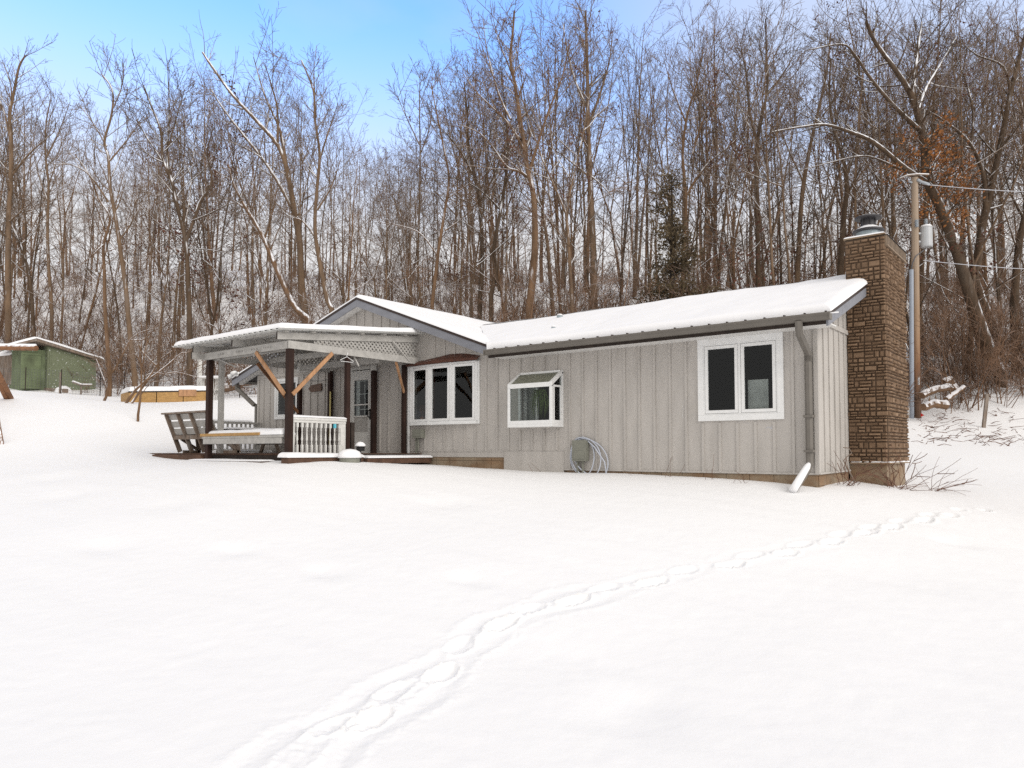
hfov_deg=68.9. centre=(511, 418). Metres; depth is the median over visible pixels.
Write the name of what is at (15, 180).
bare tree
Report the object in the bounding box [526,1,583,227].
bare tree
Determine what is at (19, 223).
bare tree
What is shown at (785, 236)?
bare tree
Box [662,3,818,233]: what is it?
bare tree
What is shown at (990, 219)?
bare tree
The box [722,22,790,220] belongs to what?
bare tree
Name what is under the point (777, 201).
bare tree
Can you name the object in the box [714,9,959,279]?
bare tree
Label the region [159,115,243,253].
bare tree
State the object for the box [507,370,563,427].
garden window
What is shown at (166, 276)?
bare tree
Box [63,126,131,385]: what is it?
bare tree
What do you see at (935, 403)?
fallen log
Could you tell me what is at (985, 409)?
fence post
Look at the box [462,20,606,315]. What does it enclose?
bare tree
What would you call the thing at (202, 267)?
bare tree
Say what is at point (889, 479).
brush shrub
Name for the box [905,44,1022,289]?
bare tree
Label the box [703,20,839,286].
bare tree
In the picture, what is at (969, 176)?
bare tree
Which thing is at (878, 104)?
bare tree
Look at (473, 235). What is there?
bare tree
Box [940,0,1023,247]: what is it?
bare tree
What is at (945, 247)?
bare tree
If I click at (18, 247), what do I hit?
bare tree
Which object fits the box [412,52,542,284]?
bare tree
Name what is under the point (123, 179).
bare tree
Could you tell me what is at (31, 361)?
shed door
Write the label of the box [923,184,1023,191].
power line
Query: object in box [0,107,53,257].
bare tree
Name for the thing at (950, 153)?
bare tree
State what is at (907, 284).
bare tree
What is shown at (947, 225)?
bare tree
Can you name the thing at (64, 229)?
bare tree
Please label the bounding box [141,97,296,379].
bare tree
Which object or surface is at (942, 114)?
bare tree
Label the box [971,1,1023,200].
bare tree
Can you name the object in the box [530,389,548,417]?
hanging plant
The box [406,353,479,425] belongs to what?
bow window
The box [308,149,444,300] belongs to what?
bare tree
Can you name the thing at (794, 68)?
bare tree
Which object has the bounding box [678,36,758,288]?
bare tree
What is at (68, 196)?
bare tree
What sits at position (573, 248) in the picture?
bare tree
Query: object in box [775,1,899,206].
bare tree
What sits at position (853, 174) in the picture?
bare tree
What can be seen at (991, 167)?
bare tree
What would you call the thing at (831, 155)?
bare tree
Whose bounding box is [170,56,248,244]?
bare tree
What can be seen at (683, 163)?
bare tree
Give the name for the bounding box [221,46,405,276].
bare tree
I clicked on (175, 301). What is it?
bare tree
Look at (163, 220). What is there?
bare tree
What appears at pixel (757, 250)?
bare tree
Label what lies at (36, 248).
bare tree
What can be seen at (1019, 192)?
bare tree
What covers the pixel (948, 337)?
undergrowth
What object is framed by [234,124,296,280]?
bare tree
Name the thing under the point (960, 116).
bare tree
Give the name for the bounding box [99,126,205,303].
bare tree
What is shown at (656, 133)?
bare tree
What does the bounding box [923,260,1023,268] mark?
power line
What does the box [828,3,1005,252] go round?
bare tree
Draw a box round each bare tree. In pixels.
[0,34,62,343]
[0,55,42,241]
[0,60,28,311]
[0,76,121,278]
[0,86,40,278]
[0,87,58,272]
[0,88,135,330]
[0,92,66,293]
[0,97,39,256]
[0,97,67,289]
[0,104,41,228]
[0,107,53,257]
[0,117,55,336]
[0,120,61,335]
[1,134,77,343]
[2,57,91,337]
[13,34,190,386]
[15,66,89,341]
[26,101,115,278]
[30,112,90,276]
[37,125,145,322]
[44,148,209,339]
[45,101,126,271]
[48,125,212,396]
[56,157,100,294]
[61,85,194,385]
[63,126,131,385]
[64,132,159,349]
[81,113,142,271]
[87,40,285,385]
[96,153,169,289]
[98,101,241,323]
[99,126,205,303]
[101,110,194,283]
[109,161,144,281]
[115,82,210,276]
[116,65,249,354]
[116,119,205,308]
[122,60,198,314]
[124,127,190,345]
[125,25,266,320]
[131,139,246,367]
[141,71,247,287]
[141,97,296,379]
[143,42,344,276]
[144,145,238,297]
[149,88,224,233]
[149,99,217,373]
[152,73,276,385]
[157,85,200,192]
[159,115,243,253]
[161,80,226,312]
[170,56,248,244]
[171,109,264,272]
[179,117,249,247]
[188,140,311,323]
[192,2,308,323]
[203,98,310,325]
[205,94,302,327]
[206,83,302,312]
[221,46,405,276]
[221,103,288,298]
[230,80,432,320]
[233,91,311,354]
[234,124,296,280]
[242,123,311,290]
[254,40,356,312]
[259,59,343,303]
[271,89,330,320]
[271,91,324,277]
[273,82,351,276]
[278,115,400,314]
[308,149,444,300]
[314,159,411,298]
[315,125,346,289]
[322,135,490,314]
[324,124,485,308]
[333,137,360,273]
[337,132,382,295]
[347,141,389,291]
[358,159,418,299]
[360,141,440,303]
[363,157,405,276]
[366,47,503,309]
[371,149,423,270]
[374,197,397,298]
[377,109,439,289]
[378,54,461,306]
[383,59,499,278]
[385,144,448,303]
[387,35,574,284]
[387,163,445,302]
[389,18,579,280]
[394,75,476,315]
[396,50,501,271]
[397,115,465,280]
[397,150,430,259]
[408,107,529,313]
[411,40,538,319]
[411,137,462,277]
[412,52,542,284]
[413,74,567,253]
[414,97,458,285]
[420,129,455,281]
[423,91,561,316]
[430,47,558,321]
[431,95,491,317]
[434,22,539,321]
[435,0,603,318]
[436,68,498,274]
[437,0,641,288]
[446,48,500,295]
[451,51,548,262]
[459,55,526,317]
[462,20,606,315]
[465,76,547,282]
[470,43,544,316]
[473,0,623,312]
[482,0,556,306]
[486,11,604,279]
[498,0,597,281]
[499,44,644,313]
[505,34,574,313]
[505,37,700,280]
[522,1,653,309]
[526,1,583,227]
[533,0,687,292]
[546,13,626,294]
[550,66,634,309]
[553,37,624,287]
[581,52,730,282]
[582,26,664,305]
[587,44,665,251]
[591,44,654,264]
[594,15,831,293]
[603,0,840,290]
[603,1,684,299]
[611,39,689,297]
[623,52,686,278]
[625,73,736,277]
[631,18,751,288]
[632,31,766,289]
[633,0,791,289]
[639,34,710,278]
[645,75,810,285]
[648,24,765,296]
[660,0,957,287]
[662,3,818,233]
[665,4,809,289]
[665,53,751,291]
[673,48,746,287]
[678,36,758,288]
[686,61,805,288]
[689,70,752,289]
[693,14,848,283]
[695,22,782,285]
[700,31,824,287]
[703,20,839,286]
[711,0,816,286]
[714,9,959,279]
[717,5,815,284]
[721,59,804,277]
[722,14,875,283]
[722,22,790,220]
[731,47,843,269]
[739,13,868,282]
[744,0,995,277]
[753,0,1011,387]
[766,46,903,285]
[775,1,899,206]
[780,95,838,259]
[785,1,929,274]
[787,33,911,275]
[791,43,901,264]
[793,88,828,276]
[798,26,868,273]
[798,57,935,241]
[804,0,1017,242]
[805,33,907,247]
[807,24,1007,330]
[809,0,1023,368]
[814,0,955,232]
[815,33,962,227]
[821,24,1023,355]
[825,43,986,351]
[826,26,950,214]
[827,24,1017,252]
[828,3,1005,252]
[843,13,955,291]
[849,6,1018,280]
[858,0,957,209]
[859,0,1017,353]
[861,0,1023,282]
[861,1,967,299]
[866,3,1023,300]
[870,30,1023,303]
[872,69,957,205]
[886,38,1015,303]
[890,3,1023,304]
[891,25,985,311]
[901,51,974,259]
[905,19,1022,332]
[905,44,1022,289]
[906,28,1006,294]
[910,10,1023,355]
[919,1,1023,283]
[920,53,1019,288]
[925,0,1003,285]
[930,67,1023,306]
[935,23,1022,284]
[939,0,1023,169]
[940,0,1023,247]
[940,62,989,265]
[941,54,1022,269]
[947,30,1023,194]
[947,53,1023,245]
[949,29,1014,277]
[957,18,1023,197]
[968,81,1018,277]
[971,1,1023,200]
[973,44,1023,185]
[975,87,1020,236]
[986,51,1023,251]
[987,76,1023,358]
[988,62,1023,205]
[997,37,1023,242]
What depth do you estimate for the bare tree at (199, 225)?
58.05 m
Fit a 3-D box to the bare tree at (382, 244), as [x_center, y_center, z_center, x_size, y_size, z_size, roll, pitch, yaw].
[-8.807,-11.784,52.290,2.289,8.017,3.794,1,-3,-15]
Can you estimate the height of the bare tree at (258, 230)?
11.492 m
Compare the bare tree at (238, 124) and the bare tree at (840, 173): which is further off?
the bare tree at (238, 124)
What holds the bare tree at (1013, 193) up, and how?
on the snow ground
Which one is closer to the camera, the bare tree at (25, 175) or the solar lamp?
the solar lamp
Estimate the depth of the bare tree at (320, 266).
32.44 m
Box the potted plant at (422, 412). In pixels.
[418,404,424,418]
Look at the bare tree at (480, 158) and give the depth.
58.61 m
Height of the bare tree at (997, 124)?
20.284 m
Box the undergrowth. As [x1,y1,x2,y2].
[0,145,1023,413]
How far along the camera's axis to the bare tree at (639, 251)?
71.24 m
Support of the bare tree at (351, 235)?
on the snow ground
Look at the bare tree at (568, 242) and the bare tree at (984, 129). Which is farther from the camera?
the bare tree at (984, 129)
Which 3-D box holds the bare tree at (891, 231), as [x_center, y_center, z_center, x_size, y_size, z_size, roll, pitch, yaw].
[16.942,-9.299,33.278,6.606,15.975,7.985,-2,-4,6]
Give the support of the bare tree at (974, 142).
on the snow ground
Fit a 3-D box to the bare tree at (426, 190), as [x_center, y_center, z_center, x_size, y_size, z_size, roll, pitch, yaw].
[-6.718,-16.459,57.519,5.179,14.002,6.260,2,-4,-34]
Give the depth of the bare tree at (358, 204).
49.58 m
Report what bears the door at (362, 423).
in the house
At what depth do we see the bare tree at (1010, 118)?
41.19 m
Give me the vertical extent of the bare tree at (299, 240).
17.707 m
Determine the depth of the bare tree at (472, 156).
51.68 m
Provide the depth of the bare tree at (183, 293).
52.42 m
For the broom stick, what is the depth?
18.82 m
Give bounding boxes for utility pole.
[899,173,932,418]
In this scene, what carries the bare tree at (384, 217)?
on the snow ground
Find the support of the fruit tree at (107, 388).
on the snow ground
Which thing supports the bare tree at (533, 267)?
on the snow ground
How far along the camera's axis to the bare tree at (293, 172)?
64.38 m
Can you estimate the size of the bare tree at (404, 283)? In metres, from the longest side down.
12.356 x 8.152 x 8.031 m
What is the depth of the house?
13.57 m
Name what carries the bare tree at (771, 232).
on the snow ground
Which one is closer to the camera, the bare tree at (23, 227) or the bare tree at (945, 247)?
the bare tree at (945, 247)
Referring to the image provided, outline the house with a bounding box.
[227,214,909,492]
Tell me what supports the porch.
attached to the house
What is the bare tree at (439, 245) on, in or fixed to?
on the snow ground
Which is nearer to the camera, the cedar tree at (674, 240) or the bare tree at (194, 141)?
the cedar tree at (674, 240)
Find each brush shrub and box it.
[827,450,890,485]
[849,445,959,490]
[917,458,974,493]
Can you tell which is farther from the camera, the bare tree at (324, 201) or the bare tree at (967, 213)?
the bare tree at (324, 201)
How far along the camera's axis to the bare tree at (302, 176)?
54.66 m
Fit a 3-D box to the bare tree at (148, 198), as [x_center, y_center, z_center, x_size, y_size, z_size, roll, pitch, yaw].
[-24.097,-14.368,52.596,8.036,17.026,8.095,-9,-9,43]
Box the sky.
[0,0,1023,289]
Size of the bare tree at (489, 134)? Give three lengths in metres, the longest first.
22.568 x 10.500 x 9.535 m
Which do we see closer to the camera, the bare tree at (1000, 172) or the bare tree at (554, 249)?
the bare tree at (554, 249)
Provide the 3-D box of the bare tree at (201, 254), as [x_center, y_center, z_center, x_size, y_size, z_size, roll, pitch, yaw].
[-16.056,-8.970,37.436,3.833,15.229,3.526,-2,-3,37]
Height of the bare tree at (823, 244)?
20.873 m
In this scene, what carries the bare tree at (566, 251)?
on the snow ground
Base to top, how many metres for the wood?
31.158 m
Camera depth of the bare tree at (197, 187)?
53.81 m
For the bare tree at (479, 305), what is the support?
on the snow ground
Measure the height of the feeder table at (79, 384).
0.808 m
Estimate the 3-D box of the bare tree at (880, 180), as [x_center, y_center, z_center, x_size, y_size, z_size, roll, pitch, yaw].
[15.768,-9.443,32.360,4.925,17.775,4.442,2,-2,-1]
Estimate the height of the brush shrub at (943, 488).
0.687 m
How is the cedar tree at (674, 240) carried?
on the snow ground
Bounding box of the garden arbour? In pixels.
[197,360,217,399]
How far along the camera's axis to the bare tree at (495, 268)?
32.91 m
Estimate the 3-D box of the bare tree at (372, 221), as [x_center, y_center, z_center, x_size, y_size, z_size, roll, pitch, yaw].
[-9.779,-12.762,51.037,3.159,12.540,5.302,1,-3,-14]
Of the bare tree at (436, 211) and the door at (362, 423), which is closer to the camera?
the door at (362, 423)
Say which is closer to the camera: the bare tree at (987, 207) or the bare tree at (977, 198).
the bare tree at (987, 207)
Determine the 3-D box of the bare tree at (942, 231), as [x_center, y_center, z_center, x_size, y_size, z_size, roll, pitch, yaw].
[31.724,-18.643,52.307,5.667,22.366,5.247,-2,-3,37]
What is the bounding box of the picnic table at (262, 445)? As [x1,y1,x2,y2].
[216,427,279,452]
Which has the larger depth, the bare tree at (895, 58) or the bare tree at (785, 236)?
the bare tree at (895, 58)
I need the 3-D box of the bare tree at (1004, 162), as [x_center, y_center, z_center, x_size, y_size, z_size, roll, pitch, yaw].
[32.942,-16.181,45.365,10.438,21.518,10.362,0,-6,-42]
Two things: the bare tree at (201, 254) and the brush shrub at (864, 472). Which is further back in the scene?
the bare tree at (201, 254)
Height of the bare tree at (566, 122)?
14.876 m
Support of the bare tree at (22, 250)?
on the snow ground
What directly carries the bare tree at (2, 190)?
on the snow ground
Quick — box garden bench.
[161,410,240,452]
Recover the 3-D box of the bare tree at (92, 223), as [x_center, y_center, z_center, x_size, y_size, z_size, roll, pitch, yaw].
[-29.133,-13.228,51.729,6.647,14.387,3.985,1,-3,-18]
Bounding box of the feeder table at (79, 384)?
[72,381,91,394]
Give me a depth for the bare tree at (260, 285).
37.65 m
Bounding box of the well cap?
[338,449,361,462]
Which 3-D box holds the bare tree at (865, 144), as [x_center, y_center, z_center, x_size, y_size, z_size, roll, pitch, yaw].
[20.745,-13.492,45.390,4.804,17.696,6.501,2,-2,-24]
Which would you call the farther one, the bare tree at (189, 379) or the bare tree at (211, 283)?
the bare tree at (211, 283)
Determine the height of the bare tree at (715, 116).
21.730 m
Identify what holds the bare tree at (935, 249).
on the snow ground
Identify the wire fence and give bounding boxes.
[0,367,241,397]
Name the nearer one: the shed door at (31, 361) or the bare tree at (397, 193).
the shed door at (31, 361)
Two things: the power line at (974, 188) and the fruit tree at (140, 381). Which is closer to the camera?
the fruit tree at (140, 381)
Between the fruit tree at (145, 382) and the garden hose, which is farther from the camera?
the fruit tree at (145, 382)
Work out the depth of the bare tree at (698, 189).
35.16 m
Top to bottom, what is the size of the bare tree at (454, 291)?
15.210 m
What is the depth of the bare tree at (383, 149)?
44.82 m
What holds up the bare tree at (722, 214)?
on the snow ground
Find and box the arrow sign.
[308,383,321,391]
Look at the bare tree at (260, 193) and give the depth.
55.47 m
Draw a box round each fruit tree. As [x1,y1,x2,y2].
[85,322,168,400]
[108,317,167,421]
[118,328,203,403]
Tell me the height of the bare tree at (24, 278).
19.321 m
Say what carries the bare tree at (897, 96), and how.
on the snow ground
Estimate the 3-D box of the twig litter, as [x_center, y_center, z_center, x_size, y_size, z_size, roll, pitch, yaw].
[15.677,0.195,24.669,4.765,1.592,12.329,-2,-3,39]
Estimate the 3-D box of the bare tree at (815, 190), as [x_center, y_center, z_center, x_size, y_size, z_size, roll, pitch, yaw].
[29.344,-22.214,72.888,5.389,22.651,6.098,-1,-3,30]
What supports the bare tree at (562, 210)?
on the snow ground
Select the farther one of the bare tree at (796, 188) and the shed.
the bare tree at (796, 188)
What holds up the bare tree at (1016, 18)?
on the snow ground
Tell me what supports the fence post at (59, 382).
on the snow ground
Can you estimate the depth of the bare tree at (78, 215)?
58.87 m
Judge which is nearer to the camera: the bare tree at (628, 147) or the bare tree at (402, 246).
the bare tree at (402, 246)
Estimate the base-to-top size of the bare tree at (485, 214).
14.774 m
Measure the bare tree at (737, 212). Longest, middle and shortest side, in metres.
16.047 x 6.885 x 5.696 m
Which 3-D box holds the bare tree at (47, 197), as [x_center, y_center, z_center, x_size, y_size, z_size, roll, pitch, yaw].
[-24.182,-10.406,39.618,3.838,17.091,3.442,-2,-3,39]
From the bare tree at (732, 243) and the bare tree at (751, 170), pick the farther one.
the bare tree at (751, 170)
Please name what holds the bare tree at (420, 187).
on the snow ground
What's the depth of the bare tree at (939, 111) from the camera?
56.49 m
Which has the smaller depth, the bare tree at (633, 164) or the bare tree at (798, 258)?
the bare tree at (798, 258)
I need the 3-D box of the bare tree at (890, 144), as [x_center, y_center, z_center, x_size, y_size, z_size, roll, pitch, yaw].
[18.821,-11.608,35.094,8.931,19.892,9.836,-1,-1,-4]
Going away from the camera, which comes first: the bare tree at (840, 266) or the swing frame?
the swing frame
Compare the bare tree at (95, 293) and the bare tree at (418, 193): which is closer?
the bare tree at (95, 293)
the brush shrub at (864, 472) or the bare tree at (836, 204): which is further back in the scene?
the bare tree at (836, 204)
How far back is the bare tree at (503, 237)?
40.53 m
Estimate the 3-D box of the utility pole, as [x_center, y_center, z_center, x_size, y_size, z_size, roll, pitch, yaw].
[15.181,-4.352,27.857,0.970,9.610,0.947,-2,-3,39]
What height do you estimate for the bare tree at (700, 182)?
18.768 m
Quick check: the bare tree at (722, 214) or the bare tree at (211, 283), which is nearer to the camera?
the bare tree at (722, 214)
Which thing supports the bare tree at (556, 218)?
on the snow ground
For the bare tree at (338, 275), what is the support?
on the snow ground
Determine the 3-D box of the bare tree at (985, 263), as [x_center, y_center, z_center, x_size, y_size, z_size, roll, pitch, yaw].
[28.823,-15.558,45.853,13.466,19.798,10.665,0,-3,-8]
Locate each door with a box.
[20,353,41,388]
[350,366,370,452]
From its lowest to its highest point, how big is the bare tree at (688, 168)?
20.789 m
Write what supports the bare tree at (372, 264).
on the snow ground
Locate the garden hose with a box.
[570,437,608,472]
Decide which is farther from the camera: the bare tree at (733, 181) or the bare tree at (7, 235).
the bare tree at (733, 181)
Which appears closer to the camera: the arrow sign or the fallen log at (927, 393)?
the arrow sign
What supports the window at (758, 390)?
in the house
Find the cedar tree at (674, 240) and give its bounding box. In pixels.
[631,165,724,303]
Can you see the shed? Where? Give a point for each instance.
(47, 355)
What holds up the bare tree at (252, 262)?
on the snow ground
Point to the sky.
(362, 39)
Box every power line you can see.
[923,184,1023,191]
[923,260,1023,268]
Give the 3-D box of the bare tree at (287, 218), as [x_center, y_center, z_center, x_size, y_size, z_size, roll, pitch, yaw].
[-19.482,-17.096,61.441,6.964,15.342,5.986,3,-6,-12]
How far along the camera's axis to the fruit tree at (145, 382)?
24.60 m
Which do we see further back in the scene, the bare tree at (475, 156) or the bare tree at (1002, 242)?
the bare tree at (1002, 242)
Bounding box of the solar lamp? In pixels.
[355,442,365,461]
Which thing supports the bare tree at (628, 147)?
on the snow ground
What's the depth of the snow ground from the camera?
6.66 m
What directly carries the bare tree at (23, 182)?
on the snow ground
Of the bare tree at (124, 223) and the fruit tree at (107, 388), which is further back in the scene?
the bare tree at (124, 223)
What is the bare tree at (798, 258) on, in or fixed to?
on the snow ground
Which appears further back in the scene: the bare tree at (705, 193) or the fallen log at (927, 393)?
the bare tree at (705, 193)
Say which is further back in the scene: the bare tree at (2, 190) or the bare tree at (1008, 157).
the bare tree at (2, 190)
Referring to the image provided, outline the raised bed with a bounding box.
[121,385,205,401]
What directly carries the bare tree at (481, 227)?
on the snow ground
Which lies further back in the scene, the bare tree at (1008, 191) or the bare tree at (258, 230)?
the bare tree at (1008, 191)
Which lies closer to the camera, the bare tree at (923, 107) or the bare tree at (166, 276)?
the bare tree at (166, 276)
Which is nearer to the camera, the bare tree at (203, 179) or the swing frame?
the swing frame
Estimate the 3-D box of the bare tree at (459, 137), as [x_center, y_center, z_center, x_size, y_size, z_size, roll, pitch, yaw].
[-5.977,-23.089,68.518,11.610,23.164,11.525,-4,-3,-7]
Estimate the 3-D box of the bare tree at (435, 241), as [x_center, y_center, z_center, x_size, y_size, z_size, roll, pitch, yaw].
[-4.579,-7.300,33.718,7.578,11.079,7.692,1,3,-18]
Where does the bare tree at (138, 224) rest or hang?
on the snow ground
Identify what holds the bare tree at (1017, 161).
on the snow ground
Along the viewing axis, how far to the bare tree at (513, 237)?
65.62 m
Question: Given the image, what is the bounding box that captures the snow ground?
[0,269,1023,767]
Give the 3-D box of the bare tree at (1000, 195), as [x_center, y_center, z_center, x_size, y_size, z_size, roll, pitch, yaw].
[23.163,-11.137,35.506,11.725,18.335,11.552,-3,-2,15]
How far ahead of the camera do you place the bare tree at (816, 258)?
38.84 m
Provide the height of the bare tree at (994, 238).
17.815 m
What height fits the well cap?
0.560 m
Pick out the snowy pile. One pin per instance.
(64, 390)
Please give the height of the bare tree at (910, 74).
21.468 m
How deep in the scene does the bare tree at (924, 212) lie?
35.71 m
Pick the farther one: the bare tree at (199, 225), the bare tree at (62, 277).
the bare tree at (199, 225)
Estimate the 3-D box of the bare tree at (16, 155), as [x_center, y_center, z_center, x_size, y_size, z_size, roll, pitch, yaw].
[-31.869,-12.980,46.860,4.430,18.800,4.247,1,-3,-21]
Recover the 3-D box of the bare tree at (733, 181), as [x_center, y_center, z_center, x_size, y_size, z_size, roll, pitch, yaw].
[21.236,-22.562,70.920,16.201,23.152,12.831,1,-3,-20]
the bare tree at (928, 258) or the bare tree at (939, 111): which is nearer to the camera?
the bare tree at (939, 111)
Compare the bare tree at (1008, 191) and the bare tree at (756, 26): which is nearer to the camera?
the bare tree at (756, 26)
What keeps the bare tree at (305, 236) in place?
on the snow ground
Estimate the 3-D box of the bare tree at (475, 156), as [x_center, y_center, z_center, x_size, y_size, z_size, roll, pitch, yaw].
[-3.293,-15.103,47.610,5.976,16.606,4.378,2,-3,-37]
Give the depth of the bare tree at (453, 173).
62.12 m
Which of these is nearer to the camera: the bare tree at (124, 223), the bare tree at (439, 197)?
the bare tree at (124, 223)
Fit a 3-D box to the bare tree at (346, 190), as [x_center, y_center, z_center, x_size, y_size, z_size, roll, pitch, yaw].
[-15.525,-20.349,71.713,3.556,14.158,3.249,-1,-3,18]
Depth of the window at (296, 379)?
20.54 m
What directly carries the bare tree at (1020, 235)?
on the snow ground
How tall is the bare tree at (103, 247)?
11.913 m
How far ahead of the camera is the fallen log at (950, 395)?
27.67 m
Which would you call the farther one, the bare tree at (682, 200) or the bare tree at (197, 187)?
the bare tree at (197, 187)
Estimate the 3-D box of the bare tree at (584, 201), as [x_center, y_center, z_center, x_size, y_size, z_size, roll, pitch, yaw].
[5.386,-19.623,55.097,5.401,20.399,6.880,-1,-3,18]
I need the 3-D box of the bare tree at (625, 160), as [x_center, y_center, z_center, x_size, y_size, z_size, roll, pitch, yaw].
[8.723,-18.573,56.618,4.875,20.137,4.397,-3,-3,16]
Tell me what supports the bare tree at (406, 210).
on the snow ground
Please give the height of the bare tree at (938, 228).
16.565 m
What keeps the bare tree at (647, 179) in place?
on the snow ground
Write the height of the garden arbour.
2.094 m
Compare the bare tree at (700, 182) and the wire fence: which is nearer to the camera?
the wire fence
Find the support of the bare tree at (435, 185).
on the snow ground
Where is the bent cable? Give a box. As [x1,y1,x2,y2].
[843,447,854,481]
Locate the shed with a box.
[0,337,103,390]
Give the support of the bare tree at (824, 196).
on the snow ground
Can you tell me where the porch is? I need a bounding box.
[150,323,431,463]
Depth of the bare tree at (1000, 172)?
70.48 m
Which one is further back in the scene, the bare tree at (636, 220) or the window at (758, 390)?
the bare tree at (636, 220)
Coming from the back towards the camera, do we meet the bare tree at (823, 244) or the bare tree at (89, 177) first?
the bare tree at (89, 177)
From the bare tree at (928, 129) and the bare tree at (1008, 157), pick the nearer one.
the bare tree at (1008, 157)
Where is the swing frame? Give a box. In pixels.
[0,343,38,444]
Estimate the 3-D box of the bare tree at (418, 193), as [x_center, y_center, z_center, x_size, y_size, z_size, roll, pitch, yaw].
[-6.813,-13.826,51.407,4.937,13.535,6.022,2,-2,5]
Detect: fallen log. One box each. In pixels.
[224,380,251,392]
[918,378,958,398]
[920,396,949,410]
[941,371,958,386]
[943,383,965,400]
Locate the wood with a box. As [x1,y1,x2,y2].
[0,28,1023,316]
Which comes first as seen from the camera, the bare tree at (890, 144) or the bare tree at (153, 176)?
the bare tree at (890, 144)
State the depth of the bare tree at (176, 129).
68.97 m
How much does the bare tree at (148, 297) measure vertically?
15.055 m
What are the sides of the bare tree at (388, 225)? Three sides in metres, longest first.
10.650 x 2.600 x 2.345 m
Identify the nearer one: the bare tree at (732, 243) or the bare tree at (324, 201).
the bare tree at (732, 243)
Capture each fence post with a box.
[59,372,60,393]
[981,394,988,427]
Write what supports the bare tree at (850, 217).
on the snow ground
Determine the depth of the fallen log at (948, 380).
28.61 m
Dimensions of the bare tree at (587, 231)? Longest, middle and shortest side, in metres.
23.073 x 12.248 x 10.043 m
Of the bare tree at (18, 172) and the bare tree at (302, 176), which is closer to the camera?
the bare tree at (302, 176)
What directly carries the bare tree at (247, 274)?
on the snow ground
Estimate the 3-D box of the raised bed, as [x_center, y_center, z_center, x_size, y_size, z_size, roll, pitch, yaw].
[-12.961,-0.685,27.899,2.766,1.140,1.480,2,-3,-38]
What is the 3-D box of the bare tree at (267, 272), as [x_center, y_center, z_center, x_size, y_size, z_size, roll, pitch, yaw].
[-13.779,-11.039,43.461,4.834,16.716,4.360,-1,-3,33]
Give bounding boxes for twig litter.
[911,409,1023,445]
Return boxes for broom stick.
[329,392,330,442]
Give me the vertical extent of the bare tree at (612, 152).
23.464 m
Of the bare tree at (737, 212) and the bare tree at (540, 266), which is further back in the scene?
the bare tree at (540, 266)
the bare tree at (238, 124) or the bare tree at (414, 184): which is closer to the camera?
the bare tree at (414, 184)
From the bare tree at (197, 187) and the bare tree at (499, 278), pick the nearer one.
the bare tree at (499, 278)
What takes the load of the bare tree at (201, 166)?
on the snow ground
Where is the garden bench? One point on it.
(184, 434)
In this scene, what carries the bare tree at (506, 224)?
on the snow ground
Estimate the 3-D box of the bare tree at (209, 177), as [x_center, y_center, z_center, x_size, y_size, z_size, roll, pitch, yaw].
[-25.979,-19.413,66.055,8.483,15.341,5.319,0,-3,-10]
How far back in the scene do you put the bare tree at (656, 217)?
72.31 m
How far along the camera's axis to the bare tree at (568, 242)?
30.05 m
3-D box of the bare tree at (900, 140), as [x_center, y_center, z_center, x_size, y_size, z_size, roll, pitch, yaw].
[19.987,-11.066,38.684,7.092,16.697,7.810,-2,-6,-5]
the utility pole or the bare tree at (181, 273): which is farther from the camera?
the bare tree at (181, 273)
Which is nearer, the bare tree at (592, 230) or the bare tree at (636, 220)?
the bare tree at (592, 230)
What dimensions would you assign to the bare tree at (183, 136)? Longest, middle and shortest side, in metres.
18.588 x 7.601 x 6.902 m
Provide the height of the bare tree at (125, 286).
16.051 m
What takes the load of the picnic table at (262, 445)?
on the porch
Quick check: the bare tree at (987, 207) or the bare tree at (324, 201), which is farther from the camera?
the bare tree at (324, 201)
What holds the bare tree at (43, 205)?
on the snow ground
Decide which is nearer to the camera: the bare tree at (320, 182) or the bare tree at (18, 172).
the bare tree at (320, 182)
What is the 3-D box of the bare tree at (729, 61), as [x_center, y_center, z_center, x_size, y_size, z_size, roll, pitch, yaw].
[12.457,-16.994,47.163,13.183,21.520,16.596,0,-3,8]
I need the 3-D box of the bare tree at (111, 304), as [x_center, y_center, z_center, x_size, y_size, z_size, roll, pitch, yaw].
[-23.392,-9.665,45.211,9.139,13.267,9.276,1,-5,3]
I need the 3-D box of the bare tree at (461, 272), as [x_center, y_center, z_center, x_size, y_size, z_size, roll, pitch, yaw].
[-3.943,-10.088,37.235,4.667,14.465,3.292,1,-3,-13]
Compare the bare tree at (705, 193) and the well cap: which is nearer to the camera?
the well cap
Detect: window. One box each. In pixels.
[274,377,298,419]
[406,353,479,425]
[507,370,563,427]
[697,332,784,420]
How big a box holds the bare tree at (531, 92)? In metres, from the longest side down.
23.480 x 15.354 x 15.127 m
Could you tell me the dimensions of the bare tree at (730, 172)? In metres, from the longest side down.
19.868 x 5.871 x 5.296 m
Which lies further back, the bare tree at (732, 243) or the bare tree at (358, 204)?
the bare tree at (358, 204)
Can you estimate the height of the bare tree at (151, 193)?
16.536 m
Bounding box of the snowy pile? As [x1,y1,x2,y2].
[48,386,71,392]
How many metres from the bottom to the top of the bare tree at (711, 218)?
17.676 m
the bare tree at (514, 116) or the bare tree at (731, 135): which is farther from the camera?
the bare tree at (731, 135)

